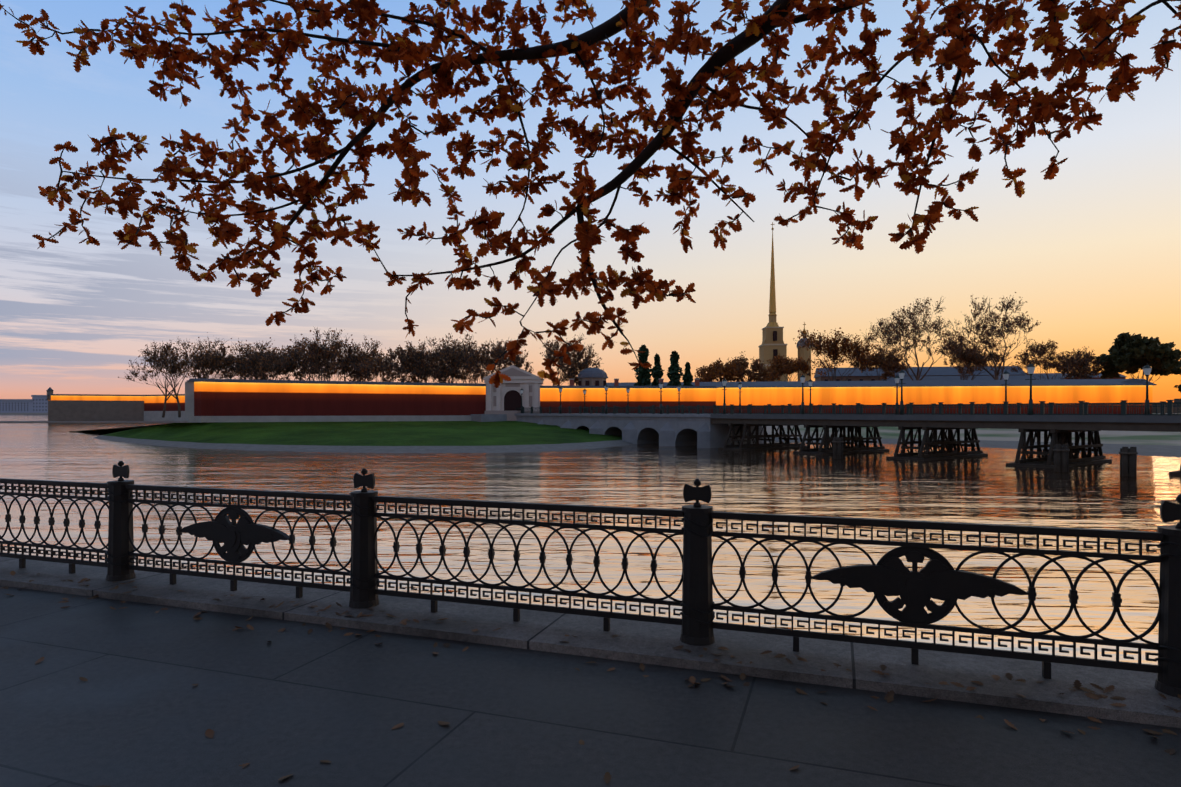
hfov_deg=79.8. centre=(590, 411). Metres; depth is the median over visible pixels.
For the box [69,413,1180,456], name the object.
grassy bank
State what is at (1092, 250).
sky
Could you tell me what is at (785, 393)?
long curtain wall
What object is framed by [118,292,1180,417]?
fortress trees
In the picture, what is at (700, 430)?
ioannovsky bridge arches
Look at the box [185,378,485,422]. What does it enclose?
ravelin wall
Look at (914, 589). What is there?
embankment railing
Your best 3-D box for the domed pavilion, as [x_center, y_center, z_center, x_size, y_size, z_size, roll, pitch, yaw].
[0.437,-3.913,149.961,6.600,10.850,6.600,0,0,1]
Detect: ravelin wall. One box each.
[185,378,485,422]
[540,378,716,413]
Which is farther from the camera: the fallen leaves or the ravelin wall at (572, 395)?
the ravelin wall at (572, 395)
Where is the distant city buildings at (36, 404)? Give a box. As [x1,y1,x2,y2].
[0,395,1180,413]
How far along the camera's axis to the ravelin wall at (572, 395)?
116.99 m
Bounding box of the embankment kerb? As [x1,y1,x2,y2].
[0,557,1180,727]
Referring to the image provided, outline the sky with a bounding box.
[0,0,1180,401]
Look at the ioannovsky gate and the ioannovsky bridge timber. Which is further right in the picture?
the ioannovsky bridge timber
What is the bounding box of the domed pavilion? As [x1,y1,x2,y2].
[577,368,607,385]
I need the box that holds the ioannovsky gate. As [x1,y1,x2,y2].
[483,365,543,420]
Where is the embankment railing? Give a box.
[0,461,1180,697]
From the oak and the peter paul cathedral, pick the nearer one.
the oak
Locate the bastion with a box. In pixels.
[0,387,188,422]
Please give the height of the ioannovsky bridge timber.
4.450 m
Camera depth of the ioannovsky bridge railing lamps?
67.67 m
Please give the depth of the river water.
29.81 m
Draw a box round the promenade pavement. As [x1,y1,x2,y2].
[0,586,1180,786]
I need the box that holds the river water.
[0,414,1180,664]
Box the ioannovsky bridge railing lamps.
[520,362,1180,415]
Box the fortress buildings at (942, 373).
[814,366,1126,380]
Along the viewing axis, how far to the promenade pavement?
3.90 m
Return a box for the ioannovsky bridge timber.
[709,414,1180,476]
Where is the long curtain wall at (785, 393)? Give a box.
[606,378,1156,413]
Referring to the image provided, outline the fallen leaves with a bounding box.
[1,571,1180,786]
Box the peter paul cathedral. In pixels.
[758,222,810,380]
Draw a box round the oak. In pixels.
[0,0,1180,387]
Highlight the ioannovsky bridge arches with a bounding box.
[471,413,763,447]
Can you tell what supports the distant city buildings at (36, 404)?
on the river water

